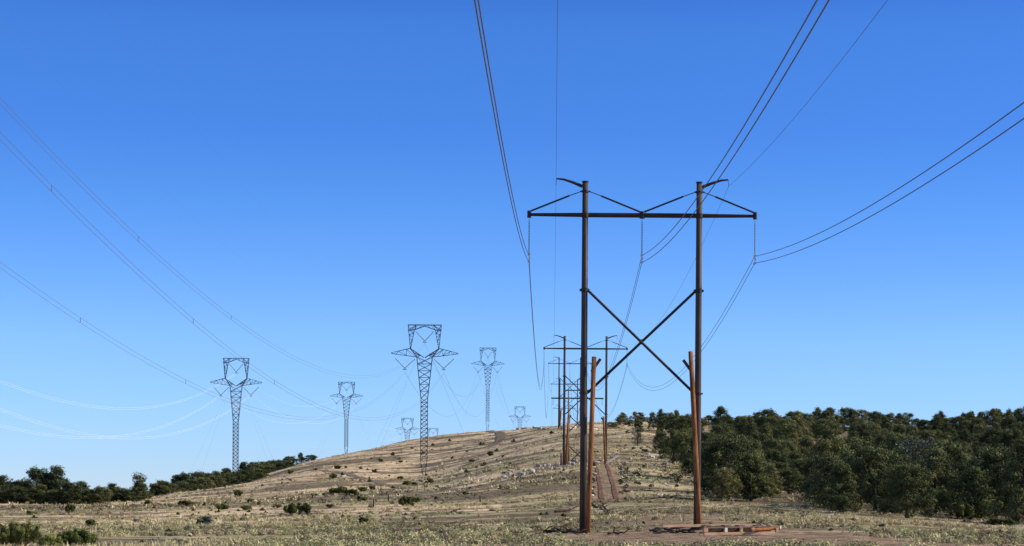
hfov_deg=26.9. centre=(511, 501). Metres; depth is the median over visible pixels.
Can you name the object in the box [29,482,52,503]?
pinyon tree
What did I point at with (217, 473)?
pinyon tree
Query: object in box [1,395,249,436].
power cable
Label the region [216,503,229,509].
juniper shrub
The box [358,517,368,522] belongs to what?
juniper shrub
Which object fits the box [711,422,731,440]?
pinyon tree
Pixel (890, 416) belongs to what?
pinyon tree
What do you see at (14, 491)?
pinyon tree
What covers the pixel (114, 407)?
power cable
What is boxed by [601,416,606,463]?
leaning pole
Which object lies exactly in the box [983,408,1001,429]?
pinyon tree
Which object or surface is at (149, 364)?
power cable
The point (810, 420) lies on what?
pinyon tree
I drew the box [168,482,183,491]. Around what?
pinyon tree
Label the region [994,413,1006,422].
pinyon tree
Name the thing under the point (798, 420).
pinyon tree
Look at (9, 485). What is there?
pinyon tree
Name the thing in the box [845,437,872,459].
pinyon tree
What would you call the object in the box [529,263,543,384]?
power cable
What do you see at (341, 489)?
juniper shrub
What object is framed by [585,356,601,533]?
leaning pole
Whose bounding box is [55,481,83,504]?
pinyon tree
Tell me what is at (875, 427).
pinyon tree
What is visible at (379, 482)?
old track
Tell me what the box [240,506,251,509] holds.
juniper shrub
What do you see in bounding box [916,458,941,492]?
pinyon tree
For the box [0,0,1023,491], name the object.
sky
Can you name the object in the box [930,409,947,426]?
pinyon tree
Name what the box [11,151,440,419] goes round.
power cable
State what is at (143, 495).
pinyon tree
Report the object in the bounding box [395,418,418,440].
lattice tower
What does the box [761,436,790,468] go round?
pinyon tree
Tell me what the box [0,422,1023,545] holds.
ground
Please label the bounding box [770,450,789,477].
pinyon tree
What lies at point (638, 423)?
pinyon tree
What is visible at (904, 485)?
pinyon tree
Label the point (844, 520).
dry grass
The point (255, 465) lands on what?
pinyon tree
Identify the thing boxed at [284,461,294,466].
pinyon tree
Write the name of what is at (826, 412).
pinyon tree
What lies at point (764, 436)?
pinyon tree
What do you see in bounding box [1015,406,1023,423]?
pinyon tree
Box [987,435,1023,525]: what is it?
pinyon tree
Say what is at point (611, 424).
pinyon tree
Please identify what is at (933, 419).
pinyon tree
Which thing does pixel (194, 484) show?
pinyon tree
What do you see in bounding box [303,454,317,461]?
pinyon tree
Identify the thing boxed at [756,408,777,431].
pinyon tree
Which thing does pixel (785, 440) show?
pinyon tree
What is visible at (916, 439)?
pinyon tree
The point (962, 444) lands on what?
pinyon tree
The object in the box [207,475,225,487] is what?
pinyon tree
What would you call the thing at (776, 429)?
pinyon tree
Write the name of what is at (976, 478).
pinyon tree
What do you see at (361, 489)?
juniper shrub
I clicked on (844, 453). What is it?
pinyon tree
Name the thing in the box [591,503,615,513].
fallen branch
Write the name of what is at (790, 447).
pinyon tree
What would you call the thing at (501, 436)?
hill path
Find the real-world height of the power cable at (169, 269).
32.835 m
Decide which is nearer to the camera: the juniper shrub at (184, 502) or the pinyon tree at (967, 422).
the juniper shrub at (184, 502)
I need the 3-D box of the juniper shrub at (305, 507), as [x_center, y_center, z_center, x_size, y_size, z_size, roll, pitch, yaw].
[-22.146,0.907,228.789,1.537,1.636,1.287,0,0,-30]
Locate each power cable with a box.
[0,104,423,377]
[0,132,419,417]
[0,376,232,409]
[0,396,219,438]
[0,398,247,438]
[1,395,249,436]
[2,263,401,416]
[2,269,404,419]
[3,374,233,407]
[6,104,408,375]
[9,394,220,436]
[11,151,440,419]
[474,0,528,260]
[477,0,528,253]
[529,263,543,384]
[529,267,543,388]
[587,264,641,389]
[588,260,640,382]
[627,265,753,390]
[630,258,753,386]
[643,0,817,254]
[643,0,829,261]
[756,118,1023,262]
[757,102,1023,255]
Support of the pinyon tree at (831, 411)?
on the ground at (507, 447)
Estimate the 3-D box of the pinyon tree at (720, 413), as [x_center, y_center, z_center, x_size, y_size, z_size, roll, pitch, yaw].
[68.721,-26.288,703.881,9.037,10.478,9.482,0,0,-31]
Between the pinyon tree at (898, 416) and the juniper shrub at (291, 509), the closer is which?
the juniper shrub at (291, 509)
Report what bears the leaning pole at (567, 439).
on the ground at (507, 447)
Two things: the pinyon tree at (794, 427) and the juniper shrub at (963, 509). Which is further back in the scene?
the pinyon tree at (794, 427)
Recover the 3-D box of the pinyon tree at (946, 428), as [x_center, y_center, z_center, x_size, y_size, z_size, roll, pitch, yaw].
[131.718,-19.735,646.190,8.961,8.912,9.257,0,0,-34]
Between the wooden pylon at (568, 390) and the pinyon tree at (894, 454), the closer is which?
the pinyon tree at (894, 454)
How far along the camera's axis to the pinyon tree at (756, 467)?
245.64 m
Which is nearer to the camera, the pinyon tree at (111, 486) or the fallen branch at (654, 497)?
the fallen branch at (654, 497)
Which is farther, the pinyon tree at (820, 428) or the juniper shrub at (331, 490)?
the pinyon tree at (820, 428)
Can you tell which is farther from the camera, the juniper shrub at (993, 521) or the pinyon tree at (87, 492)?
the pinyon tree at (87, 492)
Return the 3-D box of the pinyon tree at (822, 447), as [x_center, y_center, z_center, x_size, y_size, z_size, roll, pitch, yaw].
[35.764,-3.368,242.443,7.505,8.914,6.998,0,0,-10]
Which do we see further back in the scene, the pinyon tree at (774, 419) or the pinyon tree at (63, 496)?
the pinyon tree at (774, 419)
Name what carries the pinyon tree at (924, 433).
on the ground at (507, 447)
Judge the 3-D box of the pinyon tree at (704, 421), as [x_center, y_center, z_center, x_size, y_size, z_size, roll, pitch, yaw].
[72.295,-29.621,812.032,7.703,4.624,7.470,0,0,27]
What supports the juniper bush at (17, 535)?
on the ground at (507, 447)
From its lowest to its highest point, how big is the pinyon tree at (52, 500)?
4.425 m
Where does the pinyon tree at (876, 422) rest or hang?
on the ground at (507, 447)
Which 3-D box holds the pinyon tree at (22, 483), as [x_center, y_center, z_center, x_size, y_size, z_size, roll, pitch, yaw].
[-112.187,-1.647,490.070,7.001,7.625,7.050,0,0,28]
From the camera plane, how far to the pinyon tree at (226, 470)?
769.83 m
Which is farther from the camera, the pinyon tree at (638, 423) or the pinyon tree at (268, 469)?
the pinyon tree at (268, 469)
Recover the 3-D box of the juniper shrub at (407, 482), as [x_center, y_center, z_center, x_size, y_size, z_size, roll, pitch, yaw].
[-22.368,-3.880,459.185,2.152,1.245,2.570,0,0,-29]
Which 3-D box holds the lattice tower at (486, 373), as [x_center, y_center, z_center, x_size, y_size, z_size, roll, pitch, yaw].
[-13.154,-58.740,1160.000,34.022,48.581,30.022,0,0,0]
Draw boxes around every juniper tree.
[631,427,643,445]
[890,434,936,464]
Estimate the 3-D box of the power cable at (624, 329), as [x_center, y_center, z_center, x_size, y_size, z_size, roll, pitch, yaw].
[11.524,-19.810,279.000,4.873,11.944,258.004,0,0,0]
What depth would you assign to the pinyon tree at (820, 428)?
671.05 m
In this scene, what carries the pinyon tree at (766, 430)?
on the ground at (507, 447)
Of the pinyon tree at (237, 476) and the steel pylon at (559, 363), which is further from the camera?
the steel pylon at (559, 363)
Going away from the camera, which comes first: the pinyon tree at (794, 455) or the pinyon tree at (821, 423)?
the pinyon tree at (794, 455)
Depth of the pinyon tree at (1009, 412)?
810.06 m
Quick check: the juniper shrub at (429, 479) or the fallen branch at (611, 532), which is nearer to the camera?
the fallen branch at (611, 532)
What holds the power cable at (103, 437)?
hanging from the lattice tower at (233, 414)
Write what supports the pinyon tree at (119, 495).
on the ground at (507, 447)
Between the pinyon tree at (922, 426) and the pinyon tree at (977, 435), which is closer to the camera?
the pinyon tree at (977, 435)
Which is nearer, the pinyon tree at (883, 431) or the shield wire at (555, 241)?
the shield wire at (555, 241)
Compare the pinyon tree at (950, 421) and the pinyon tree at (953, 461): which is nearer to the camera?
the pinyon tree at (953, 461)
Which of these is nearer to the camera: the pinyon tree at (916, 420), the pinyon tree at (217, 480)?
the pinyon tree at (217, 480)
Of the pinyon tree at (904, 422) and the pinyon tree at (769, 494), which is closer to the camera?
the pinyon tree at (769, 494)
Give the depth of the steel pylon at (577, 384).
974.81 m
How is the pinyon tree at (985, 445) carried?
on the ground at (507, 447)
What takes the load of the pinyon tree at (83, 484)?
on the ground at (507, 447)
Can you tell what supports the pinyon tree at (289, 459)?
on the ground at (507, 447)
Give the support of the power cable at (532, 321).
hanging from the steel pylon at (698, 215)
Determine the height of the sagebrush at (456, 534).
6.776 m
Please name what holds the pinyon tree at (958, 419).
on the ground at (507, 447)
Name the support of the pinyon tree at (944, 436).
on the ground at (507, 447)
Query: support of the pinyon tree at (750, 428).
on the ground at (507, 447)
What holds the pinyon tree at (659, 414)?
on the ground at (507, 447)
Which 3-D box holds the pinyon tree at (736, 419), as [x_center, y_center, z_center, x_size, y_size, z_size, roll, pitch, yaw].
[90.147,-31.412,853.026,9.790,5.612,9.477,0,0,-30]
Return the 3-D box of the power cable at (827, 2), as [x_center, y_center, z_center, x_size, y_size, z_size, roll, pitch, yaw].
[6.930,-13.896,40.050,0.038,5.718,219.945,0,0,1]
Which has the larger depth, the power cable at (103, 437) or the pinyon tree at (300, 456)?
the pinyon tree at (300, 456)
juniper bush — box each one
[0,520,42,545]
[37,533,63,545]
[56,526,98,545]
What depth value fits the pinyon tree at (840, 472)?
211.25 m
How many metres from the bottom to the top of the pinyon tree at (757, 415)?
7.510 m
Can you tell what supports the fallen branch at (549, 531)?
on the ground at (507, 447)
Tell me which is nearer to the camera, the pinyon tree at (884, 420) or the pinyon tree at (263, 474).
the pinyon tree at (884, 420)
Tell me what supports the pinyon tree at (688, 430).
on the ground at (507, 447)
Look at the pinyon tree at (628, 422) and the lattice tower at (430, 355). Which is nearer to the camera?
the lattice tower at (430, 355)
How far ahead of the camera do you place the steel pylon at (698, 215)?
149.84 m
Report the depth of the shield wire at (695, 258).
179.12 m
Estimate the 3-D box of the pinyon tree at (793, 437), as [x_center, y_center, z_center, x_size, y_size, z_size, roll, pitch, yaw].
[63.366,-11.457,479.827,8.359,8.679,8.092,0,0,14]
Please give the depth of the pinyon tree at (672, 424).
675.47 m
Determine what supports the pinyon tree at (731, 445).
on the ground at (507, 447)
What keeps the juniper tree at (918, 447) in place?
on the ground at (507, 447)
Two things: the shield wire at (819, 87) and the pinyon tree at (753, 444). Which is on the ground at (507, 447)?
the pinyon tree at (753, 444)
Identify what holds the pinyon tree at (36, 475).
on the ground at (507, 447)
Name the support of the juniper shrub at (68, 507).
on the ground at (507, 447)
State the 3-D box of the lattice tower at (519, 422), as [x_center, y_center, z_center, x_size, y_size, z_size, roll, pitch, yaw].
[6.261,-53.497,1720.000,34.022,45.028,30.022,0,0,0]
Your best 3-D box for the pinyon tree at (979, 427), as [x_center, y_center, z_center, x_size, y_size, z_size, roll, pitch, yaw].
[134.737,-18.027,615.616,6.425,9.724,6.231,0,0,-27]
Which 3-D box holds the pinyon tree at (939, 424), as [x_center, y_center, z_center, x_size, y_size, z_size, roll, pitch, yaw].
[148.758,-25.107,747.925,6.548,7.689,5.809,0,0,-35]
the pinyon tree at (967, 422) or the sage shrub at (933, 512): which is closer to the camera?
the sage shrub at (933, 512)
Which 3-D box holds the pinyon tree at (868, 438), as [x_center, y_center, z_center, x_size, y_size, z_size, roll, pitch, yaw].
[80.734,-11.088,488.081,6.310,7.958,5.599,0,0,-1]
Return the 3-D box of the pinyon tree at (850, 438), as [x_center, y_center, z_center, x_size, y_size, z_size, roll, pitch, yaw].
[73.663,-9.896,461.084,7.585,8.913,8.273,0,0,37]
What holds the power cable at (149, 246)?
hanging from the lattice tower at (430, 355)
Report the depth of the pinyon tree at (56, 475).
468.82 m
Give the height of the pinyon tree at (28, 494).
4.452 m
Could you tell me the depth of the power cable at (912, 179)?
82.25 m
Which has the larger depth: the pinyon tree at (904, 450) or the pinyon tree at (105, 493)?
the pinyon tree at (105, 493)
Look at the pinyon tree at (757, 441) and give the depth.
400.98 m
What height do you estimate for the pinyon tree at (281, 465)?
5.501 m
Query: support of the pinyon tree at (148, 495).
on the ground at (507, 447)
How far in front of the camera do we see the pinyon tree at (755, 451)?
285.45 m
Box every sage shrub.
[195,515,212,524]
[922,508,936,515]
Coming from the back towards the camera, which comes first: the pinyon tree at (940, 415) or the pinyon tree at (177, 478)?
the pinyon tree at (940, 415)
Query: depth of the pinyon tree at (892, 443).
422.57 m
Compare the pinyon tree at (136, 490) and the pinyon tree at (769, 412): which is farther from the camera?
the pinyon tree at (769, 412)
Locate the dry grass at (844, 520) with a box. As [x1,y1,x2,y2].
[0,478,1023,545]
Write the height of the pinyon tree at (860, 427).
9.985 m
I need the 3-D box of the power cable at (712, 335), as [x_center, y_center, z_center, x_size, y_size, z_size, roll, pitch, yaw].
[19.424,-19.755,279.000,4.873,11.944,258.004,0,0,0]
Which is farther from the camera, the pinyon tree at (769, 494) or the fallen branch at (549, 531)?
the pinyon tree at (769, 494)
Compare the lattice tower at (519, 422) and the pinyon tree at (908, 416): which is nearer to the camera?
the pinyon tree at (908, 416)
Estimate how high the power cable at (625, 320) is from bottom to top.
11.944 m
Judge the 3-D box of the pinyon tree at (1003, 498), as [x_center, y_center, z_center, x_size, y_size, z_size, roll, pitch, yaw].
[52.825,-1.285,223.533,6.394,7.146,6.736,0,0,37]
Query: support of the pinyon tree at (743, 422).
on the ground at (507, 447)
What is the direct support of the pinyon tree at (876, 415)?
on the ground at (507, 447)
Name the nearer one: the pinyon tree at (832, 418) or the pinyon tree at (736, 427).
the pinyon tree at (736, 427)
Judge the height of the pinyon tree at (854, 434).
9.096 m
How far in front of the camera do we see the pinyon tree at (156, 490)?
598.70 m
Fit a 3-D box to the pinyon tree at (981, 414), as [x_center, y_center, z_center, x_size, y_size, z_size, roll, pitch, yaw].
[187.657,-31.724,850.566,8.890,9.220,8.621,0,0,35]
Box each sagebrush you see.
[0,421,968,511]
[0,476,1023,545]
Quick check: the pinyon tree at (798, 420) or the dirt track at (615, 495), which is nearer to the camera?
the dirt track at (615, 495)
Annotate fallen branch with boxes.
[512,525,586,533]
[550,524,580,533]
[554,506,578,512]
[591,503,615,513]
[607,528,632,534]
[629,492,679,500]
[639,503,690,510]
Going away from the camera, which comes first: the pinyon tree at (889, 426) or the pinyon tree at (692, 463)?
the pinyon tree at (692, 463)
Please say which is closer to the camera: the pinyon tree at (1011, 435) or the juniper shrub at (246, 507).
the juniper shrub at (246, 507)
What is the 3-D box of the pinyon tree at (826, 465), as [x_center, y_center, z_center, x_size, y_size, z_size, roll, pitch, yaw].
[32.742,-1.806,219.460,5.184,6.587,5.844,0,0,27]
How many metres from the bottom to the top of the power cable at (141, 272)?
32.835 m
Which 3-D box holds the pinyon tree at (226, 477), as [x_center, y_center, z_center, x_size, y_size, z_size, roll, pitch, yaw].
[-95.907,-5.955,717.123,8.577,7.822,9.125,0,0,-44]
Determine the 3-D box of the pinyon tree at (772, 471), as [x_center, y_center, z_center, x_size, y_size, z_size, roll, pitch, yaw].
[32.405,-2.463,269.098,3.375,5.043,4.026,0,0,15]
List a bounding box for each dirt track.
[594,463,603,498]
[605,463,618,498]
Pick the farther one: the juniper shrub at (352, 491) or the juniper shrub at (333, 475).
the juniper shrub at (333, 475)
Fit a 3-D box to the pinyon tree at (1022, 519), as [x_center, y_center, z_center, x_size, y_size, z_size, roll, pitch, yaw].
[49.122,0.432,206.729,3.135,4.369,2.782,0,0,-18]
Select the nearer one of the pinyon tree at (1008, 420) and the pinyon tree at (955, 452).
the pinyon tree at (955, 452)
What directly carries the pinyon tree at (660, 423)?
on the ground at (507, 447)
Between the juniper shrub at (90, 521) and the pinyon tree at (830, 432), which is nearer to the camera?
the juniper shrub at (90, 521)
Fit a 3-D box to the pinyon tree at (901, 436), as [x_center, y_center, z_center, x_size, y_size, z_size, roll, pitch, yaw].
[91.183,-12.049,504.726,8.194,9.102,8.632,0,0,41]
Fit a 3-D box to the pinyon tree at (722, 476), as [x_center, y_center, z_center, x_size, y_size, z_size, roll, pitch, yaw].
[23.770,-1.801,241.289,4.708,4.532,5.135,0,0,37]
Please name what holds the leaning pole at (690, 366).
on the ground at (507, 447)
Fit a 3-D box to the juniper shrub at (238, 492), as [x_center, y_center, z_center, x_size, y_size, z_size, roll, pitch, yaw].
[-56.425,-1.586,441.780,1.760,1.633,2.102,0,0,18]
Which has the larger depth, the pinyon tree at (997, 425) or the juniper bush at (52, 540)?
the pinyon tree at (997, 425)
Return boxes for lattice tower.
[191,358,277,475]
[318,382,368,457]
[359,324,475,478]
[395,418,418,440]
[458,348,512,429]
[509,406,529,427]
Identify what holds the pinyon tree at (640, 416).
on the ground at (507, 447)
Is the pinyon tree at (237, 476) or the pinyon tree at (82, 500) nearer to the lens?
the pinyon tree at (82, 500)
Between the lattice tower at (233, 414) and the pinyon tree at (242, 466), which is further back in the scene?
the pinyon tree at (242, 466)
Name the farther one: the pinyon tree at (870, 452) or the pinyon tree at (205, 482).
the pinyon tree at (205, 482)
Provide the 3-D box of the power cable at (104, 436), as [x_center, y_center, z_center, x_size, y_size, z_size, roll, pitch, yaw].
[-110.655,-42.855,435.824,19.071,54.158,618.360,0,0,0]
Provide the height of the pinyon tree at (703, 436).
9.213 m
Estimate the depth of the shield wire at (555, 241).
173.30 m
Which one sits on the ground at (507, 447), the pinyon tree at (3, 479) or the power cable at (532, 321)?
the pinyon tree at (3, 479)
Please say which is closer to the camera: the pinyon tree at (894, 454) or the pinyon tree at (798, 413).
the pinyon tree at (894, 454)
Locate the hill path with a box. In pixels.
[472,430,506,450]
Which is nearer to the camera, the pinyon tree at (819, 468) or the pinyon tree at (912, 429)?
the pinyon tree at (819, 468)
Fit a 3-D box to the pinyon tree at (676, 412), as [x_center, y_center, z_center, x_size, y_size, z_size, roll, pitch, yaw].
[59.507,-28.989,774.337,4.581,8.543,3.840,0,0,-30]
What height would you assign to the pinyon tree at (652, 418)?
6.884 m
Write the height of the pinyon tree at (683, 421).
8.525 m
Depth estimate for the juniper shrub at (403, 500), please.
269.13 m
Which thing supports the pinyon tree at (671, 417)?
on the ground at (507, 447)
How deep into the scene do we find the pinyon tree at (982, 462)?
223.47 m
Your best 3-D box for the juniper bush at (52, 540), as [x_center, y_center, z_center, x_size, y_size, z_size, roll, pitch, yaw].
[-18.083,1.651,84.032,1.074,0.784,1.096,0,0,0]
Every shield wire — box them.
[3,23,406,327]
[554,222,555,321]
[556,0,557,148]
[626,186,728,344]
[729,1,886,185]
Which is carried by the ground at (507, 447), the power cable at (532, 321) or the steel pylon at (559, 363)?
the steel pylon at (559, 363)
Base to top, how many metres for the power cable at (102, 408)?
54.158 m
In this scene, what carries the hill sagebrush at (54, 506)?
on the ground at (507, 447)
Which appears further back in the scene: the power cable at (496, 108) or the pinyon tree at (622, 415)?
the pinyon tree at (622, 415)
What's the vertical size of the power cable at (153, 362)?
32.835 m
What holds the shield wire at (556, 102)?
hanging from the steel pylon at (698, 215)
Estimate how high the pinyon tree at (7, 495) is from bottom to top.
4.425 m
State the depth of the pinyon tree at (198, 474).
738.47 m
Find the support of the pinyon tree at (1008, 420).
on the ground at (507, 447)
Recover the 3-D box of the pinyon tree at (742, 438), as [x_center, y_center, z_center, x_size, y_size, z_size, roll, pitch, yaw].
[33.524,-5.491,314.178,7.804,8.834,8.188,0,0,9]
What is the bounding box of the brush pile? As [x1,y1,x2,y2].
[649,522,710,533]
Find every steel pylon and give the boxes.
[527,178,756,532]
[543,335,627,465]
[548,357,591,427]
[551,378,579,422]
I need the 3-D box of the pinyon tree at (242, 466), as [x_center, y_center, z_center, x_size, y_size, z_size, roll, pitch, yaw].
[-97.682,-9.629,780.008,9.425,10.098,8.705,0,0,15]
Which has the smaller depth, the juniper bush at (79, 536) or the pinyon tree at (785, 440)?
the juniper bush at (79, 536)
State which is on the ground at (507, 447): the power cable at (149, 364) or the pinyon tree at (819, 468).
the pinyon tree at (819, 468)
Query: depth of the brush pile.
134.80 m
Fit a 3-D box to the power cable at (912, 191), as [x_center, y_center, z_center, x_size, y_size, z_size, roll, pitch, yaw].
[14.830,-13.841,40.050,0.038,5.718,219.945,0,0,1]
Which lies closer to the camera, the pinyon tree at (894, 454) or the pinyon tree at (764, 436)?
the pinyon tree at (894, 454)
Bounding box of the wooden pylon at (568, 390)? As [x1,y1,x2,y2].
[551,389,603,461]
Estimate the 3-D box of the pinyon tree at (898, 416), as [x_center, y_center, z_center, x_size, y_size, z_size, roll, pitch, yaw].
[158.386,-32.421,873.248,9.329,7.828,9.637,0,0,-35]
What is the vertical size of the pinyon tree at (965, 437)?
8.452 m
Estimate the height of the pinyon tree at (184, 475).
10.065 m
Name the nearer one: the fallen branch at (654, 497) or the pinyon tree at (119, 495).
the fallen branch at (654, 497)
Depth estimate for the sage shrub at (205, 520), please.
183.92 m
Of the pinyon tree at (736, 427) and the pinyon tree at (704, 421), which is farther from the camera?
the pinyon tree at (704, 421)
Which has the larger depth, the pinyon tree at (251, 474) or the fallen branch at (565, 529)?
the pinyon tree at (251, 474)
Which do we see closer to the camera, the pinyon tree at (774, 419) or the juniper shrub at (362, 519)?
the juniper shrub at (362, 519)
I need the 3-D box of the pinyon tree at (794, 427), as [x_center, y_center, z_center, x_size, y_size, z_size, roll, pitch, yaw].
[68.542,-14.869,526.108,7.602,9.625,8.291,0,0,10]
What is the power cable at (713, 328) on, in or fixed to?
hanging from the steel pylon at (698, 215)
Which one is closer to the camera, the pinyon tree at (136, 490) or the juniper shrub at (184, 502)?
the juniper shrub at (184, 502)
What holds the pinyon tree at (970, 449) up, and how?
on the ground at (507, 447)
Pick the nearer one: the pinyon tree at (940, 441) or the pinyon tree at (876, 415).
the pinyon tree at (940, 441)
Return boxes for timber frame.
[662,524,780,534]
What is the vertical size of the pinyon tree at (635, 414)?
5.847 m
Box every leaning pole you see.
[564,415,570,464]
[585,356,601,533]
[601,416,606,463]
[682,351,701,523]
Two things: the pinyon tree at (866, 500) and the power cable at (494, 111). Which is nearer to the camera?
the power cable at (494, 111)
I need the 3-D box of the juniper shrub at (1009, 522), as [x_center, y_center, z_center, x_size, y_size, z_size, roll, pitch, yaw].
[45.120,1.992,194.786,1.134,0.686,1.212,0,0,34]
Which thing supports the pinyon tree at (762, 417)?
on the ground at (507, 447)
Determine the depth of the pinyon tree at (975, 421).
681.97 m
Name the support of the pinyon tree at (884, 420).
on the ground at (507, 447)
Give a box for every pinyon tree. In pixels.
[0,474,12,489]
[0,490,19,503]
[1,480,21,503]
[8,485,27,503]
[15,479,35,490]
[17,466,52,503]
[19,490,40,503]
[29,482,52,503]
[42,489,62,503]
[43,464,69,501]
[53,490,75,503]
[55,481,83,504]
[66,488,86,502]
[76,481,90,488]
[77,488,100,503]
[88,485,113,503]
[105,482,118,495]
[111,486,127,501]
[114,491,135,501]
[123,472,147,501]
[132,487,148,500]
[143,483,153,498]
[149,480,176,495]
[150,486,162,495]
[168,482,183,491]
[170,474,183,484]
[175,471,195,483]
[175,481,192,491]
[180,479,202,490]
[190,470,209,489]
[196,476,215,489]
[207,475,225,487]
[209,470,219,476]
[218,473,235,486]
[220,468,231,483]
[225,470,247,484]
[232,469,255,483]
[234,461,252,471]
[246,461,265,473]
[249,468,265,479]
[249,468,269,479]
[256,461,275,467]
[261,464,277,473]
[266,459,285,469]
[269,461,289,469]
[282,456,300,464]
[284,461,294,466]
[295,452,304,463]
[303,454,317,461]
[607,422,620,427]
[614,412,630,421]
[616,417,622,425]
[622,420,633,426]
[628,412,642,421]
[634,412,645,420]
[634,419,644,432]
[647,411,657,428]
[651,430,671,451]
[652,409,665,428]
[654,415,669,429]
[658,428,680,462]
[664,415,677,429]
[665,418,678,432]
[665,430,693,468]
[670,409,679,429]
[674,415,691,432]
[676,429,723,477]
[680,428,691,433]
[686,437,729,491]
[701,417,710,427]
[701,431,760,499]
[702,465,743,501]
[708,405,734,432]
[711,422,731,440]
[715,417,734,431]
[729,453,770,500]
[730,424,739,435]
[731,416,741,425]
[731,434,752,465]
[731,458,774,499]
[736,416,760,440]
[743,448,785,491]
[744,421,759,440]
[745,434,758,452]
[750,411,760,426]
[750,440,767,459]
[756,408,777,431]
[756,415,771,432]
[756,424,771,439]
[757,432,769,452]
[759,462,782,497]
[761,416,779,434]
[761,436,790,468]
[770,417,796,437]
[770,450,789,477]
[771,423,792,439]
[773,438,800,452]
[776,467,804,493]
[781,411,795,418]
[781,422,804,440]
[782,440,803,469]
[786,432,803,453]
[786,451,805,472]
[786,456,812,481]
[790,416,814,437]
[791,410,812,433]
[792,412,810,427]
[795,432,854,502]
[797,457,814,491]
[798,434,815,456]
[801,452,858,510]
[806,416,814,432]
[807,443,849,484]
[809,406,824,426]
[810,418,837,439]
[816,410,833,419]
[816,425,830,440]
[819,428,838,444]
[821,462,860,512]
[824,407,842,421]
[825,414,840,435]
[830,448,872,507]
[833,415,848,434]
[837,407,849,425]
[842,408,858,425]
[842,441,899,509]
[845,435,862,444]
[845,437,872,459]
[846,414,858,426]
[846,430,862,439]
[847,419,875,445]
[851,478,879,505]
[853,409,869,420]
[862,424,880,437]
[862,435,874,446]
[868,411,883,429]
[871,431,900,450]
[874,418,882,428]
[874,428,888,443]
[876,459,939,517]
[877,462,927,513]
[880,416,889,429]
[883,421,893,432]
[884,448,911,465]
[885,412,896,423]
[885,431,907,449]
[885,435,902,452]
[891,424,911,437]
[892,413,906,424]
[892,446,916,459]
[894,420,909,424]
[901,412,913,425]
[902,434,924,458]
[904,424,916,435]
[909,447,968,514]
[910,418,920,429]
[914,438,970,499]
[915,428,939,449]
[916,419,931,431]
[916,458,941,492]
[917,463,951,509]
[924,437,950,461]
[926,430,941,439]
[928,413,937,427]
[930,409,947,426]
[931,418,948,435]
[937,433,953,445]
[938,422,959,442]
[941,462,993,512]
[942,418,956,426]
[943,466,998,519]
[946,454,969,475]
[950,416,968,434]
[952,428,978,452]
[954,442,969,455]
[957,412,977,429]
[957,419,974,433]
[960,442,1017,515]
[966,445,973,459]
[968,417,986,436]
[971,422,987,438]
[971,433,992,456]
[971,442,988,458]
[976,410,991,424]
[978,425,1003,449]
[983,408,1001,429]
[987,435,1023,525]
[991,457,1022,516]
[992,422,1000,429]
[993,427,1023,457]
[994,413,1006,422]
[999,416,1022,433]
[1004,486,1023,522]
[1005,408,1014,423]
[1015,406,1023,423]
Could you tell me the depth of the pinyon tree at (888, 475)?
216.06 m
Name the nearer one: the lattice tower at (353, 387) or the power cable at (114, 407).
the power cable at (114, 407)
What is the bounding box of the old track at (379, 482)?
[319,470,411,488]
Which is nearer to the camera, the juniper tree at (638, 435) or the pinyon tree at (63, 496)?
the pinyon tree at (63, 496)
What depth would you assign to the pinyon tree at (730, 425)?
769.72 m
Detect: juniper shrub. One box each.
[65,503,75,512]
[85,519,95,526]
[177,500,194,504]
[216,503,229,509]
[234,490,242,495]
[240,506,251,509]
[283,503,296,514]
[296,503,311,514]
[328,488,336,493]
[329,473,337,478]
[334,486,347,493]
[344,489,358,495]
[356,495,366,501]
[358,487,366,491]
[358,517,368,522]
[398,495,415,505]
[402,480,410,484]
[425,477,433,482]
[955,500,974,518]
[987,518,1002,524]
[1003,519,1015,524]
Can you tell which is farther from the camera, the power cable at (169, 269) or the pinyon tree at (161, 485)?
the pinyon tree at (161, 485)
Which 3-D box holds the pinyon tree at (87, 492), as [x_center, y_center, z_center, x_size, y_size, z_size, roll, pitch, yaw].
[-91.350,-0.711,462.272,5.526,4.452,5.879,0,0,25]
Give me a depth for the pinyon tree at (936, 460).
223.10 m
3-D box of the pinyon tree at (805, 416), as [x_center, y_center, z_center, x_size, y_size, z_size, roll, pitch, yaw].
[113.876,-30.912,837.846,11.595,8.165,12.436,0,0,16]
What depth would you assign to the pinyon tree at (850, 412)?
916.95 m
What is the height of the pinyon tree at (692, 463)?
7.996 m
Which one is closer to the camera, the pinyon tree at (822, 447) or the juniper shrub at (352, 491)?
the pinyon tree at (822, 447)
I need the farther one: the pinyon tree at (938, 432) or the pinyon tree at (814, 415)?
the pinyon tree at (814, 415)
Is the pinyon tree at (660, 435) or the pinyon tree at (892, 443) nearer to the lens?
the pinyon tree at (892, 443)
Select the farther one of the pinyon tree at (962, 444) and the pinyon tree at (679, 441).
the pinyon tree at (962, 444)
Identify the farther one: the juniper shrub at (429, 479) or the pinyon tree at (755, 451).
the juniper shrub at (429, 479)
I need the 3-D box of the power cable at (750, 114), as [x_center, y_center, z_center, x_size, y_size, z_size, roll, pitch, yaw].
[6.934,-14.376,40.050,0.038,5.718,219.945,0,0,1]
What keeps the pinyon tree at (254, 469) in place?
on the ground at (507, 447)
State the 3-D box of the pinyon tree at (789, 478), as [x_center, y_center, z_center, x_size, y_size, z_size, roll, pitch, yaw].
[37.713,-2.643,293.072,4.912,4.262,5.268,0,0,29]
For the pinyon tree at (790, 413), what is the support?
on the ground at (507, 447)
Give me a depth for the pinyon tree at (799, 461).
327.89 m
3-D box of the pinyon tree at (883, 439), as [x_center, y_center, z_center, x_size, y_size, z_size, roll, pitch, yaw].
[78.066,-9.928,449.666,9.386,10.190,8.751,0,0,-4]

